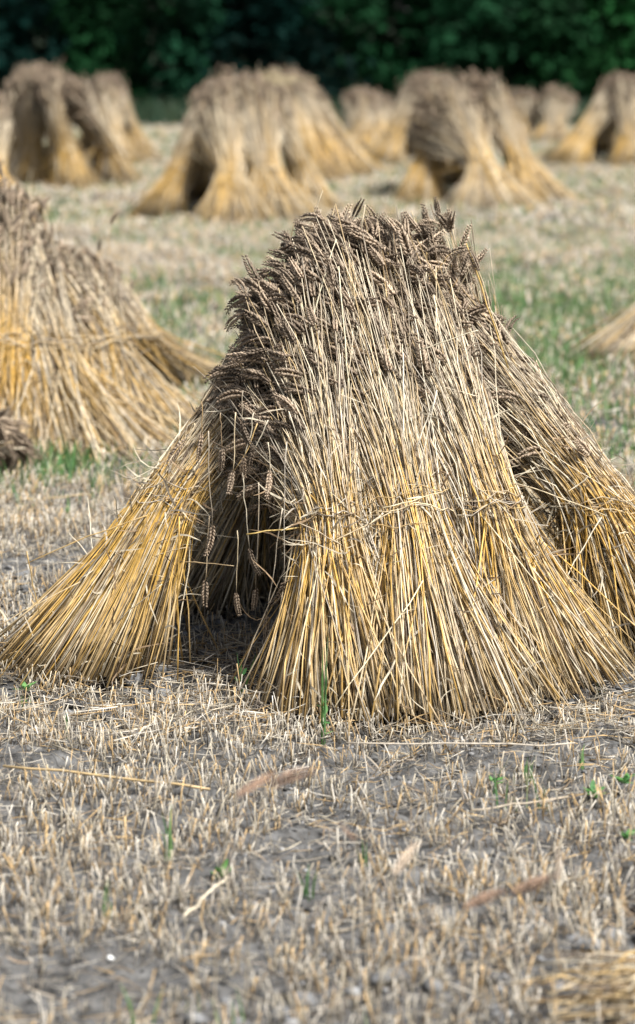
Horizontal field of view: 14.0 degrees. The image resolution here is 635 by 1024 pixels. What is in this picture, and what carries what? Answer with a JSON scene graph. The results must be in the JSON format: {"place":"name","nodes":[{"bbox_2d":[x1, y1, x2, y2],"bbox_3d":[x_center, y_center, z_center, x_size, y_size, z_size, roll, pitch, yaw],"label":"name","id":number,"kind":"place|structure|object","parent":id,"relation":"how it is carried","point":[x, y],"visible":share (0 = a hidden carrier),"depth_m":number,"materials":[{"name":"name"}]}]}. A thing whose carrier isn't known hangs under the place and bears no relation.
{"place":"outdoors","nodes":[
{"label":"outdoors","id":0,"kind":"place"},
{"bbox_2d":[0,10,634,1023],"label":"ground","id":1,"kind":"structure","parent":0,"point":[28,1004],"depth_m":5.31,"materials":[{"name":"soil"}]},
{"bbox_2d":[0,159,9,186],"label":"wheat sheaf","id":2,"kind":"object","parent":1,"relation":"on","point":[1,164],"visible":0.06,"depth_m":10.64,"materials":[{"name":"plant"}]},
{"bbox_2d":[0,398,46,476],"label":"wheat sheaf","id":3,"kind":"object","parent":1,"relation":"on","point":[15,443],"visible":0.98,"depth_m":9.40,"materials":[{"name":"plant"}]},
{"bbox_2d":[7,181,40,223],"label":"wheat sheaf","id":4,"kind":"object","parent":1,"relation":"on","point":[18,187],"visible":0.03,"depth_m":10.65,"materials":[{"name":"plant"}]},
{"bbox_2d":[3,61,47,159],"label":"wheat sheaf","id":5,"kind":"object","parent":1,"relation":"on","point":[11,146],"visible":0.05,"depth_m":24.84,"materials":[{"name":"plant"}]},
{"bbox_2d":[0,90,51,216],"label":"wheat sheaf","id":6,"kind":"object","parent":1,"relation":"on","point":[5,130],"visible":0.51,"depth_m":21.07,"materials":[{"name":"plant"}]},
{"bbox_2d":[3,62,50,185],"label":"wheat sheaf","id":7,"kind":"object","parent":1,"relation":"on","point":[27,160],"visible":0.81,"depth_m":24.17,"materials":[{"name":"plant"}]},
{"bbox_2d":[21,681,36,706],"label":"weed","id":8,"kind":"object","parent":1,"relation":"on","point":[24,685],"visible":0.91,"depth_m":6.56,"materials":[{"name":"green plant"}]},
{"bbox_2d":[0,174,69,449],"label":"wheat sheaf","id":9,"kind":"object","parent":1,"relation":"on","point":[15,337],"visible":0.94,"depth_m":10.12,"materials":[{"name":"plant"}]},
{"bbox_2d":[20,493,92,499],"bbox_3d":[-0.909,-0.052,8.988,0.275,0.015,0.011,-4,12,-17],"label":"loose straw","id":10,"kind":"object","parent":1,"relation":"on","point":[57,497],"visible":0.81,"depth_m":8.99,"materials":[{"name":"beige plant"}]},
{"bbox_2d":[31,57,91,165],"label":"wheat sheaf","id":11,"kind":"object","parent":1,"relation":"on","point":[48,146],"visible":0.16,"depth_m":25.43,"materials":[{"name":"plant"}]},
{"bbox_2d":[26,65,105,189],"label":"wheat sheaf","id":12,"kind":"object","parent":1,"relation":"on","point":[68,165],"visible":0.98,"depth_m":23.99,"materials":[{"name":"plant"}]},
{"bbox_2d":[65,499,71,518],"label":"weed","id":13,"kind":"object","parent":1,"relation":"on","point":[66,509],"visible":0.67,"depth_m":8.75,"materials":[{"name":"green plant"}]},
{"bbox_2d":[0,185,185,470],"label":"wheat sheaf","id":14,"kind":"object","parent":1,"relation":"on","point":[57,358],"visible":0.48,"depth_m":10.06,"materials":[{"name":"plant"}]},
{"bbox_2d":[74,71,126,154],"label":"wheat sheaf","id":15,"kind":"object","parent":1,"relation":"on","point":[85,145],"visible":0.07,"depth_m":28.68,"materials":[{"name":"plant"}]},
{"bbox_2d":[3,765,209,790],"bbox_3d":[-0.473,0.590,5.752,0.503,0.011,0.011,4,12,19],"label":"loose straw","id":16,"kind":"object","parent":1,"relation":"on","point":[105,776],"visible":0.96,"depth_m":5.75,"materials":[{"name":"beige plant"}]},
{"bbox_2d":[60,72,153,186],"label":"wheat sheaf","id":17,"kind":"object","parent":1,"relation":"on","point":[110,161],"visible":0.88,"depth_m":24.28,"materials":[{"name":"plant"}]},
{"bbox_2d":[103,881,111,919],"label":"weed","id":18,"kind":"object","parent":1,"relation":"on","point":[105,899],"visible":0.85,"depth_m":5.01,"materials":[{"name":"green plant"}]},
{"bbox_2d":[0,165,225,394],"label":"wheat sheaf","id":19,"kind":"object","parent":1,"relation":"on","point":[167,353],"visible":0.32,"depth_m":11.46,"materials":[{"name":"plant"}]},
{"bbox_2d":[81,71,157,164],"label":"wheat sheaf","id":20,"kind":"object","parent":1,"relation":"on","point":[108,94],"visible":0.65,"depth_m":27.49,"materials":[{"name":"plant"}]},
{"bbox_2d":[41,238,200,451],"bbox_3d":[-0.841,-0.669,10.322,1.066,0.810,1.156,0,11,0],"label":"wheat sheaf","id":21,"kind":"object","parent":1,"relation":"on","point":[118,359],"visible":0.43,"depth_m":10.34,"materials":[{"name":"plant"}]},
{"bbox_2d":[0,333,263,694],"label":"wheat sheaf","id":22,"kind":"object","parent":1,"relation":"on","point":[116,594],"visible":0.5,"depth_m":6.74,"materials":[{"name":"plant"}]},
{"bbox_2d":[103,72,168,160],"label":"wheat sheaf","id":23,"kind":"object","parent":1,"relation":"on","point":[137,137],"visible":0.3,"depth_m":28.10,"materials":[{"name":"plant"}]},
{"bbox_2d":[162,811,172,861],"bbox_3d":[-0.308,0.661,5.280,0.024,0.125,0.050,0,11,0],"label":"weed","id":24,"kind":"object","parent":1,"relation":"on","point":[170,845],"visible":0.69,"depth_m":5.29,"materials":[{"name":"green plant"}]},
{"bbox_2d":[117,79,221,219],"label":"wheat sheaf","id":25,"kind":"object","parent":1,"relation":"on","point":[167,194],"visible":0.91,"depth_m":20.76,"materials":[{"name":"plant"}]},
{"bbox_2d":[37,742,337,994],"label":"pebbles","id":26,"kind":"object","parent":1,"relation":"on","point":[109,957],"visible":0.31,"depth_m":4.75,"materials":[{"name":"stone"}]},
{"bbox_2d":[183,876,227,916],"bbox_3d":[-0.216,0.743,4.986,0.010,0.009,0.239,4,12,18],"label":"loose straw","id":27,"kind":"object","parent":1,"relation":"on","point":[200,900],"visible":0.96,"depth_m":4.97,"materials":[{"name":"beige plant"}]},
{"bbox_2d":[184,64,240,202],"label":"wheat sheaf","id":28,"kind":"object","parent":1,"relation":"on","point":[199,188],"visible":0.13,"depth_m":22.00,"materials":[{"name":"plant"}]},
{"bbox_2d":[210,859,232,877],"bbox_3d":[-0.196,0.718,5.165,0.051,0.037,0.047,-10,15,-42],"label":"weed","id":29,"kind":"object","parent":1,"relation":"on","point":[224,865],"visible":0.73,"depth_m":5.17,"materials":[{"name":"green plant"}]},
{"bbox_2d":[178,477,280,624],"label":"wheat sheaf","id":30,"kind":"object","parent":1,"relation":"on","point":[187,588],"visible":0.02,"depth_m":7.47,"materials":[{"name":"plant"}]},
{"bbox_2d":[187,71,279,224],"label":"wheat sheaf","id":31,"kind":"object","parent":1,"relation":"on","point":[227,193],"visible":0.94,"depth_m":20.46,"materials":[{"name":"plant"}]},
{"bbox_2d":[213,770,276,1023],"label":"wheat stalk","id":32,"kind":"object","parent":1,"relation":"on","point":[253,787],"visible":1,"depth_m":4.34,"materials":[{"name":"plant"}]},
{"bbox_2d":[235,654,256,695],"bbox_3d":[-0.185,0.420,6.561,0.040,0.134,0.051,-8,14,-36],"label":"weed","id":33,"kind":"object","parent":1,"relation":"on","point":[244,671],"visible":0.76,"depth_m":6.56,"materials":[{"name":"green plant"}]},
{"bbox_2d":[227,62,274,179],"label":"wheat sheaf","id":34,"kind":"object","parent":1,"relation":"on","point":[247,168],"visible":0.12,"depth_m":21.05,"materials":[{"name":"plant"}]},
{"bbox_2d":[166,190,373,618],"bbox_3d":[-0.208,-0.337,7.432,1.030,1.225,0.726,4,12,19],"label":"wheat sheaf","id":35,"kind":"object","parent":1,"relation":"on","point":[224,549],"visible":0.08,"depth_m":7.40,"materials":[{"name":"plant"}]},
{"bbox_2d":[216,68,327,224],"bbox_3d":[-0.342,-2.920,20.528,1.068,1.198,1.212,0,11,0],"label":"wheat sheaf","id":36,"kind":"object","parent":1,"relation":"on","point":[276,192],"visible":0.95,"depth_m":20.55,"materials":[{"name":"plant"}]},
{"bbox_2d":[244,767,316,1023],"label":"wheat stalk","id":37,"kind":"object","parent":1,"relation":"on","point":[285,774],"visible":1,"depth_m":4.33,"materials":[{"name":"plant"}]},
{"bbox_2d":[1,92,595,127],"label":"rough grass","id":38,"kind":"structure","parent":1,"relation":"on","point":[174,114],"depth_m":35.77,"materials":[{"name":"green plant"}]},
{"bbox_2d":[265,79,347,214],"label":"wheat sheaf","id":39,"kind":"object","parent":1,"relation":"on","point":[301,171],"visible":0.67,"depth_m":21.01,"materials":[{"name":"plant"}]},
{"bbox_2d":[295,866,317,900],"bbox_3d":[-0.026,0.720,4.991,0.046,0.075,0.027,-4,12,-21],"label":"weed","id":40,"kind":"object","parent":1,"relation":"on","point":[305,891],"visible":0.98,"depth_m":4.99,"materials":[{"name":"green plant"}]},
{"bbox_2d":[261,64,355,180],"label":"wheat sheaf","id":41,"kind":"object","parent":1,"relation":"on","point":[325,164],"visible":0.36,"depth_m":25.31,"materials":[{"name":"plant"}]},
{"bbox_2d":[166,225,466,736],"bbox_3d":[-0.020,-0.112,6.560,0.629,1.143,1.130,-6,13,-27],"label":"wheat sheaf","id":42,"kind":"object","parent":1,"relation":"on","point":[294,452],"visible":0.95,"depth_m":6.53,"materials":[{"name":"plant"}]},
{"bbox_2d":[0,123,634,1023],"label":"stubble","id":43,"kind":"object","parent":1,"relation":"on","point":[76,785],"visible":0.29,"depth_m":5.88,"materials":[{"name":"beige plant"}]},
{"bbox_2d":[0,459,634,1023],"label":"chaff","id":44,"kind":"object","parent":1,"relation":"on","point":[288,819],"visible":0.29,"depth_m":5.50,"materials":[{"name":"beige plant"}]},
{"bbox_2d":[0,566,634,1023],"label":"soil clods","id":45,"kind":"object","parent":1,"relation":"on","point":[312,1000],"visible":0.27,"depth_m":5.08,"materials":[{"name":"soil"}]},
{"bbox_2d":[318,637,331,744],"bbox_3d":[0.024,0.431,6.149,0.045,0.268,0.043,8,14,35],"label":"weed","id":46,"kind":"object","parent":1,"relation":"on","point":[324,709],"visible":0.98,"depth_m":6.16,"materials":[{"name":"green plant"}]},
{"bbox_2d":[277,64,373,178],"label":"wheat sheaf","id":47,"kind":"object","parent":1,"relation":"on","point":[326,137],"visible":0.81,"depth_m":25.57,"materials":[{"name":"plant"}]},
{"bbox_2d":[245,198,416,604],"bbox_3d":[0.050,-0.341,7.527,0.666,1.197,1.040,-7,13,-33],"label":"wheat sheaf","id":48,"kind":"object","parent":1,"relation":"on","point":[341,216],"visible":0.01,"depth_m":7.50,"materials":[{"name":"plant"}]},
{"bbox_2d":[304,74,388,173],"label":"wheat sheaf","id":49,"kind":"object","parent":1,"relation":"on","point":[353,148],"visible":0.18,"depth_m":26.05,"materials":[{"name":"plant"}]},
{"bbox_2d":[339,823,369,1018],"bbox_3d":[0.063,0.702,4.425,0.056,0.359,0.012,-1,11,-5],"label":"wheat stalk","id":50,"kind":"object","parent":1,"relation":"on","point":[346,831],"visible":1,"depth_m":4.42,"materials":[{"name":"plant"}]},
{"bbox_2d":[336,85,378,151],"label":"wheat sheaf","id":51,"kind":"object","parent":1,"relation":"on","point":[360,108],"visible":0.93,"depth_m":29.57,"materials":[{"name":"plant"}]},
{"bbox_2d":[355,840,367,866],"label":"weed","id":52,"kind":"object","parent":1,"relation":"on","point":[365,858],"visible":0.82,"depth_m":5.29,"materials":[{"name":"green plant"}]},
{"bbox_2d":[371,87,395,137],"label":"wheat sheaf","id":53,"kind":"object","parent":1,"relation":"on","point":[386,107],"visible":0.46,"depth_m":29.92,"materials":[{"name":"plant"}]},
{"bbox_2d":[365,74,429,167],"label":"wheat sheaf","id":54,"kind":"object","parent":1,"relation":"on","point":[386,146],"visible":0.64,"depth_m":27.12,"materials":[{"name":"plant"}]},
{"bbox_2d":[378,841,419,1018],"bbox_3d":[0.143,0.721,4.434,0.074,0.318,0.023,-3,12,-13],"label":"wheat stalk","id":55,"kind":"object","parent":1,"relation":"on","point":[407,853],"visible":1,"depth_m":4.41,"materials":[{"name":"plant"}]},
{"bbox_2d":[391,68,430,154],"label":"wheat sheaf","id":56,"kind":"object","parent":1,"relation":"on","point":[407,136],"visible":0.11,"depth_m":28.38,"materials":[{"name":"plant"}]},
{"bbox_2d":[353,206,472,298],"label":"wheat sheaf","id":57,"kind":"object","parent":1,"relation":"on","point":[424,236],"visible":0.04,"depth_m":7.09,"materials":[{"name":"plant"}]},
{"bbox_2d":[242,204,594,734],"bbox_3d":[0.251,-0.141,6.623,0.914,1.247,1.137,0,11,0],"label":"wheat sheaf","id":58,"kind":"object","parent":1,"relation":"on","point":[440,578],"visible":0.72,"depth_m":6.51,"materials":[{"name":"plant"}]},
{"bbox_2d":[386,73,452,203],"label":"wheat sheaf","id":59,"kind":"object","parent":1,"relation":"on","point":[413,186],"visible":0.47,"depth_m":22.52,"materials":[{"name":"plant"}]},
{"bbox_2d":[409,69,453,163],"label":"wheat sheaf","id":60,"kind":"object","parent":1,"relation":"on","point":[424,76],"visible":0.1,"depth_m":27.16,"materials":[{"name":"plant"}]},
{"bbox_2d":[400,66,465,185],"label":"wheat sheaf","id":61,"kind":"object","parent":1,"relation":"on","point":[443,163],"visible":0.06,"depth_m":24.13,"materials":[{"name":"plant"}]},
{"bbox_2d":[346,742,574,746],"bbox_3d":[0.333,0.540,6.011,0.533,0.012,0.009,0,11,2],"label":"loose straw","id":62,"kind":"object","parent":1,"relation":"on","point":[460,743],"visible":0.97,"depth_m":6.01,"materials":[{"name":"beige plant"}]},
{"bbox_2d":[441,67,485,186],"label":"wheat sheaf","id":63,"kind":"object","parent":1,"relation":"on","point":[456,175],"visible":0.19,"depth_m":24.07,"materials":[{"name":"plant"}]},
{"bbox_2d":[438,887,503,1023],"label":"wheat stalk","id":64,"kind":"object","parent":1,"relation":"on","point":[483,896],"visible":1,"depth_m":4.32,"materials":[{"name":"plant"}]},
{"bbox_2d":[400,69,544,210],"bbox_3d":[1.366,-3.207,22.126,0.995,1.140,1.738,-3,12,-14],"label":"wheat sheaf","id":65,"kind":"object","parent":1,"relation":"on","point":[460,124],"visible":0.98,"depth_m":22.27,"materials":[{"name":"plant"}]},
{"bbox_2d":[382,196,568,567],"bbox_3d":[0.534,-0.361,7.622,1.167,1.200,0.780,-7,13,-32],"label":"wheat sheaf","id":66,"kind":"object","parent":1,"relation":"on","point":[446,221],"visible":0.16,"depth_m":7.13,"materials":[{"name":"plant"}]},
{"bbox_2d":[334,208,634,715],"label":"wheat sheaf","id":67,"kind":"object","parent":1,"relation":"on","point":[542,597],"visible":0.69,"depth_m":6.65,"materials":[{"name":"plant"}]},
{"bbox_2d":[489,775,505,793],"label":"weed","id":68,"kind":"object","parent":1,"relation":"on","point":[493,779],"visible":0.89,"depth_m":5.78,"materials":[{"name":"green plant"}]},
{"bbox_2d":[479,873,558,1023],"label":"wheat stalk","id":69,"kind":"object","parent":1,"relation":"on","point":[536,882],"visible":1,"depth_m":4.31,"materials":[{"name":"plant"}]},
{"bbox_2d":[471,796,568,810],"bbox_3d":[0.437,0.630,5.560,0.238,0.009,0.011,-5,12,-24],"label":"loose straw","id":70,"kind":"object","parent":1,"relation":"on","point":[500,806],"visible":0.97,"depth_m":5.56,"materials":[{"name":"beige plant"}]},
{"bbox_2d":[469,69,579,203],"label":"wheat sheaf","id":71,"kind":"object","parent":1,"relation":"on","point":[526,170],"visible":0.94,"depth_m":22.63,"materials":[{"name":"plant"}]},
{"bbox_2d":[509,87,539,137],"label":"wheat sheaf","id":72,"kind":"object","parent":1,"relation":"on","point":[525,102],"visible":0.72,"depth_m":31.96,"materials":[{"name":"plant"}]},
{"bbox_2d":[524,761,532,781],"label":"weed","id":73,"kind":"object","parent":1,"relation":"on","point":[529,771],"visible":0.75,"depth_m":5.92,"materials":[{"name":"green plant"}]},
{"bbox_2d":[430,243,634,657],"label":"wheat sheaf","id":74,"kind":"object","parent":1,"relation":"on","point":[577,481],"visible":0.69,"depth_m":6.94,"materials":[{"name":"plant"}]},
{"bbox_2d":[526,83,579,143],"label":"wheat sheaf","id":75,"kind":"object","parent":1,"relation":"on","point":[554,106],"visible":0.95,"depth_m":31.67,"materials":[{"name":"plant"}]},
{"bbox_2d":[553,847,560,1023],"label":"wheat stalk","id":76,"kind":"object","parent":1,"relation":"on","point":[557,869],"visible":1,"depth_m":4.31,"materials":[{"name":"plant"}]},
{"bbox_2d":[503,950,634,1023],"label":"straw heap","id":77,"kind":"object","parent":1,"relation":"on","point":[625,994],"visible":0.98,"depth_m":4.49,"materials":[{"name":"beige plant"}]},
{"bbox_2d":[535,75,619,166],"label":"wheat sheaf","id":78,"kind":"object","parent":1,"relation":"on","point":[574,147],"visible":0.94,"depth_m":27.38,"materials":[{"name":"plant"}]},
{"bbox_2d":[579,743,584,769],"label":"weed","id":79,"kind":"object","parent":1,"relation":"on","point":[582,760],"visible":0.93,"depth_m":5.99,"materials":[{"name":"green plant"}]},
{"bbox_2d":[552,302,634,367],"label":"wheat sheaf","id":80,"kind":"object","parent":1,"relation":"on","point":[617,336],"visible":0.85,"depth_m":12.55,"materials":[{"name":"plant"}]},
{"bbox_2d":[583,779,606,797],"bbox_3d":[0.610,0.613,5.682,0.054,0.033,0.050,2,11,12],"label":"weed","id":81,"kind":"object","parent":1,"relation":"on","point":[592,787],"visible":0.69,"depth_m":5.69,"materials":[{"name":"green plant"}]},
{"bbox_2d":[591,73,623,155],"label":"wheat sheaf","id":82,"kind":"object","parent":1,"relation":"on","point":[609,132],"visible":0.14,"depth_m":28.73,"materials":[{"name":"plant"}]},
{"bbox_2d":[602,70,634,167],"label":"wheat sheaf","id":83,"kind":"object","parent":1,"relation":"on","point":[623,109],"visible":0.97,"depth_m":27.27,"materials":[{"name":"plant"}]},
{"bbox_2d":[611,772,634,783],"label":"weed","id":84,"kind":"object","parent":1,"relation":"on","point":[626,778],"visible":0.95,"depth_m":5.78,"materials":[{"name":"green plant"}]},
{"bbox_2d":[621,829,634,839],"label":"weed","id":85,"kind":"object","parent":1,"relation":"on","point":[623,834],"visible":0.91,"depth_m":5.39,"materials":[{"name":"green plant"}]},
{"bbox_2d":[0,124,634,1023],"bbox_3d":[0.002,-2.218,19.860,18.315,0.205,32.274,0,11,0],"label":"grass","id":86,"kind":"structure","parent":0,"point":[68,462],"depth_m":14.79,"materials":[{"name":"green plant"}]},
{"bbox_2d":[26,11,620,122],"bbox_3d":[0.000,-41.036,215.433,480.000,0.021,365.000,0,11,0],"label":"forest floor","id":87,"kind":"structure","parent":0,"point":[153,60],"depth_m":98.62,"materials":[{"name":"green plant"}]},
{"bbox_2d":[0,0,634,113],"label":"woodland","id":88,"kind":"object","parent":87,"relation":"on","point":[92,38],"visible":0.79,"depth_m":37.31,"materials":[{"name":"green plant"}]}
]}

